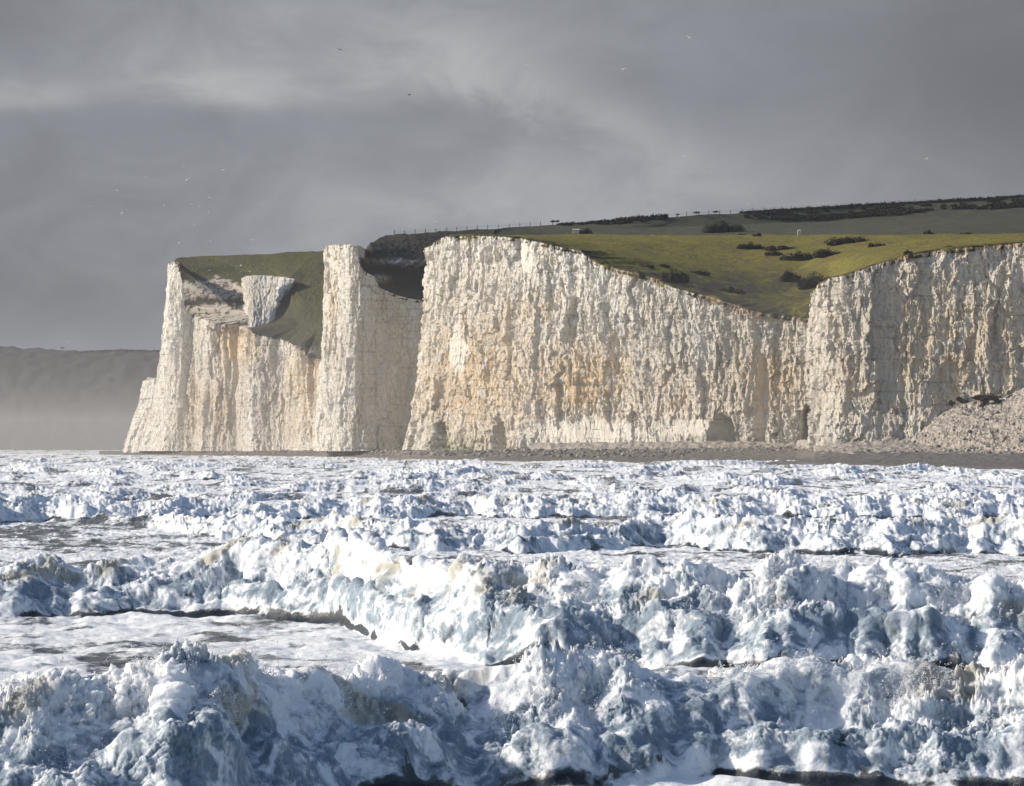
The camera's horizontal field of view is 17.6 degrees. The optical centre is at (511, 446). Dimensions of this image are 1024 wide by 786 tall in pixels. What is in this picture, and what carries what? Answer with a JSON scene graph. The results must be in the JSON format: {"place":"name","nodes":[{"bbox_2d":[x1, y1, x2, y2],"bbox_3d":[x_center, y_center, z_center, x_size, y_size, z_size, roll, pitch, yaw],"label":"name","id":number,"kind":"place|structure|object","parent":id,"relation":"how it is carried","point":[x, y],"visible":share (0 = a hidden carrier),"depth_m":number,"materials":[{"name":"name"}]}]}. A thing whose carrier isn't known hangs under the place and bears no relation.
{"place":"outdoors","nodes":[
{"label":"outdoors","id":0,"kind":"place"},
{"bbox_2d":[0,346,159,449],"bbox_3d":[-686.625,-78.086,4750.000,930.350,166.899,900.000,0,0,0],"label":"hill","id":1,"kind":"structure","parent":0,"point":[52,399],"depth_m":4476.81,"materials":[{"name":"grey"}]},
{"bbox_2d":[81,349,159,352],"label":"hedgerow","id":2,"kind":"object","parent":1,"relation":"on","point":[131,350],"visible":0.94,"depth_m":4798.71,"materials":[{"name":"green plant"}]},
{"bbox_2d":[123,377,156,452],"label":"chalk cliff","id":3,"kind":"structure","parent":0,"point":[137,425],"depth_m":1706.63,"materials":[{"name":"white stone"}]},
{"bbox_2d":[136,262,321,451],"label":"chalk cliff","id":4,"kind":"structure","parent":0,"point":[222,388],"depth_m":1587.69,"materials":[{"name":"white stone"}]},
{"bbox_2d":[170,251,324,361],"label":"headland","id":5,"kind":"structure","parent":4,"relation":"on","point":[214,295],"depth_m":1641.05,"materials":[{"name":"green plant"}]},
{"bbox_2d":[241,275,296,326],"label":"chalk cliff","id":6,"kind":"structure","parent":0,"point":[262,296],"depth_m":1600.53,"materials":[{"name":"white stone"}]},
{"bbox_2d":[313,245,435,450],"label":"chalk cliff","id":7,"kind":"structure","parent":0,"point":[368,367],"depth_m":1242.00,"materials":[{"name":"white stone"}]},
{"bbox_2d":[325,230,495,302],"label":"hillside","id":8,"kind":"structure","parent":0,"point":[395,264],"depth_m":1287.31,"materials":[{"name":"plant"}]},
{"bbox_2d":[0,450,1023,785],"bbox_3d":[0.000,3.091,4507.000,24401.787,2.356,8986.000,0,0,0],"label":"sea","id":9,"kind":"structure","parent":0,"point":[96,514],"depth_m":64.04,"materials":[{"name":"liquid"}]},
{"bbox_2d":[0,505,1023,772],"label":"spray","id":10,"kind":"object","parent":9,"relation":"on","point":[580,579],"visible":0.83,"depth_m":42.56,"materials":[{"name":"white liquid"}]},
{"bbox_2d":[0,0,1023,350],"label":"sky","id":11,"kind":"structure","parent":0,"point":[318,144],"materials":[{"name":"grey"}]},
{"bbox_2d":[99,447,1023,469],"bbox_3d":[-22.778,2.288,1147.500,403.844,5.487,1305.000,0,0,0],"label":"beach","id":12,"kind":"structure","parent":0,"point":[968,460],"depth_m":868.70,"materials":[{"name":"gravel"}]},
{"bbox_2d":[134,390,1023,457],"bbox_3d":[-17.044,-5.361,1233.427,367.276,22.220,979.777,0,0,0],"label":"rubble","id":13,"kind":"object","parent":12,"relation":"on","point":[623,453],"visible":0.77,"depth_m":949.15,"materials":[{"name":"beige stone"}]},
{"bbox_2d":[529,439,1021,454],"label":"shingle","id":14,"kind":"object","parent":12,"relation":"on","point":[901,445],"visible":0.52,"depth_m":951.86,"materials":[{"name":"beige gravel"}]},
{"bbox_2d":[901,388,1023,452],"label":"scree","id":15,"kind":"structure","parent":12,"relation":"on","point":[1000,426],"depth_m":800.79,"materials":[{"name":"beige stone"}]},
{"bbox_2d":[948,400,955,406],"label":"turf block","id":16,"kind":"object","parent":15,"relation":"on","point":[951,403],"depth_m":815.25,"materials":[{"name":"plant"}]},
{"bbox_2d":[956,396,969,403],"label":"turf block","id":17,"kind":"object","parent":15,"relation":"on","point":[961,400],"depth_m":815.09,"materials":[{"name":"plant"}]},
{"bbox_2d":[979,399,988,407],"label":"turf block","id":18,"kind":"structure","parent":15,"relation":"on","point":[983,403],"depth_m":815.05,"materials":[{"name":"plant"}]},
{"bbox_2d":[970,394,1000,400],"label":"turf block","id":19,"kind":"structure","parent":15,"relation":"on","point":[978,397],"depth_m":814.53,"materials":[{"name":"plant"}]},
{"bbox_2d":[990,393,1000,402],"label":"turf block","id":20,"kind":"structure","parent":15,"relation":"on","point":[996,400],"depth_m":814.49,"materials":[{"name":"plant"}]},
{"bbox_2d":[402,236,810,450],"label":"chalk cliff","id":21,"kind":"structure","parent":0,"point":[522,344],"depth_m":1026.13,"materials":[{"name":"white stone"}]},
{"bbox_2d":[373,197,1023,242],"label":"hill","id":22,"kind":"structure","parent":0,"point":[937,220],"depth_m":1660.63,"materials":[{"name":"green plant"}]},
{"bbox_2d":[394,222,540,233],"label":"fence","id":23,"kind":"object","parent":22,"relation":"on","point":[470,228],"visible":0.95,"depth_m":1545.17,"materials":[{"name":"brown wood"}]},
{"bbox_2d":[572,229,579,233],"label":"building","id":24,"kind":"structure","parent":22,"relation":"on","point":[575,231],"depth_m":1498.74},
{"bbox_2d":[557,213,667,224],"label":"scrub wood","id":25,"kind":"object","parent":22,"relation":"on","point":[626,219],"visible":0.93,"depth_m":1661.44,"materials":[{"name":"green plant"}]},
{"bbox_2d":[702,220,746,232],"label":"gorse bush","id":26,"kind":"object","parent":22,"relation":"on","point":[723,226],"visible":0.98,"depth_m":1623.70,"materials":[{"name":"green plant"}]},
{"bbox_2d":[671,198,939,216],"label":"fence","id":27,"kind":"object","parent":22,"relation":"on","point":[787,207],"visible":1,"depth_m":1715.56,"materials":[{"name":"brown wood"}]},
{"bbox_2d":[739,194,1023,220],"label":"scrub wood","id":28,"kind":"object","parent":22,"relation":"on","point":[896,210],"visible":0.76,"depth_m":1734.48,"materials":[{"name":"green plant"}]},
{"bbox_2d":[424,233,1023,322],"bbox_3d":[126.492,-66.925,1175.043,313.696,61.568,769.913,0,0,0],"label":"field","id":29,"kind":"structure","parent":0,"point":[755,275],"depth_m":1097.30,"materials":[{"name":"green plant"}]},
{"bbox_2d":[579,228,592,233],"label":"gorse bush","id":30,"kind":"object","parent":29,"relation":"on","point":[587,231],"visible":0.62,"depth_m":1406.18,"materials":[{"name":"green plant"}]},
{"bbox_2d":[641,264,654,268],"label":"gorse bush","id":31,"kind":"object","parent":29,"relation":"on","point":[651,266],"visible":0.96,"depth_m":1040.50,"materials":[{"name":"green plant"}]},
{"bbox_2d":[658,264,670,267],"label":"gorse bush","id":32,"kind":"object","parent":29,"relation":"on","point":[665,266],"visible":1,"depth_m":1052.66,"materials":[{"name":"green plant"}]},
{"bbox_2d":[658,270,689,282],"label":"gorse bush","id":33,"kind":"object","parent":29,"relation":"on","point":[682,277],"visible":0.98,"depth_m":1006.26,"materials":[{"name":"green plant"}]},
{"bbox_2d":[689,270,710,275],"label":"gorse bush","id":34,"kind":"object","parent":29,"relation":"on","point":[699,272],"visible":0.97,"depth_m":1061.62,"materials":[{"name":"green plant"}]},
{"bbox_2d":[718,285,745,293],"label":"gorse bush","id":35,"kind":"object","parent":29,"relation":"on","point":[729,289],"visible":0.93,"depth_m":1011.73,"materials":[{"name":"green plant"}]},
{"bbox_2d":[735,241,763,249],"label":"gorse bush","id":36,"kind":"object","parent":29,"relation":"on","point":[750,246],"visible":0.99,"depth_m":1256.50,"materials":[{"name":"green plant"}]},
{"bbox_2d":[764,250,782,255],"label":"gorse bush","id":37,"kind":"object","parent":29,"relation":"on","point":[773,253],"visible":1,"depth_m":1205.43,"materials":[{"name":"green plant"}]},
{"bbox_2d":[763,245,796,250],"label":"gorse bush","id":38,"kind":"object","parent":29,"relation":"on","point":[773,247],"visible":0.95,"depth_m":1243.39,"materials":[{"name":"green plant"}]},
{"bbox_2d":[778,268,801,282],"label":"gorse bush","id":39,"kind":"object","parent":29,"relation":"on","point":[788,276],"visible":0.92,"depth_m":1078.72,"materials":[{"name":"green plant"}]},
{"bbox_2d":[779,251,813,260],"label":"gorse bush","id":40,"kind":"object","parent":29,"relation":"on","point":[800,256],"visible":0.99,"depth_m":1184.20,"materials":[{"name":"green plant"}]},
{"bbox_2d":[796,271,830,288],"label":"gorse bush","id":41,"kind":"object","parent":29,"relation":"on","point":[809,282],"visible":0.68,"depth_m":1058.51,"materials":[{"name":"green plant"}]},
{"bbox_2d":[813,248,839,257],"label":"gorse bush","id":42,"kind":"object","parent":29,"relation":"on","point":[822,253],"visible":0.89,"depth_m":1166.31,"materials":[{"name":"green plant"}]},
{"bbox_2d":[824,236,870,244],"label":"gorse bush","id":43,"kind":"object","parent":29,"relation":"on","point":[840,241],"visible":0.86,"depth_m":1234.99,"materials":[{"name":"green plant"}]},
{"bbox_2d":[868,242,885,246],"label":"gorse bush","id":44,"kind":"object","parent":29,"relation":"on","point":[873,245],"visible":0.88,"depth_m":1174.84,"materials":[{"name":"green plant"}]},
{"bbox_2d":[923,230,933,233],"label":"gorse bush","id":45,"kind":"object","parent":29,"relation":"on","point":[927,232],"visible":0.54,"depth_m":1363.01,"materials":[{"name":"green plant"}]},
{"bbox_2d":[805,243,1023,448],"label":"chalk cliff","id":46,"kind":"structure","parent":0,"point":[907,348],"depth_m":832.13,"materials":[{"name":"white stone"}]}
]}

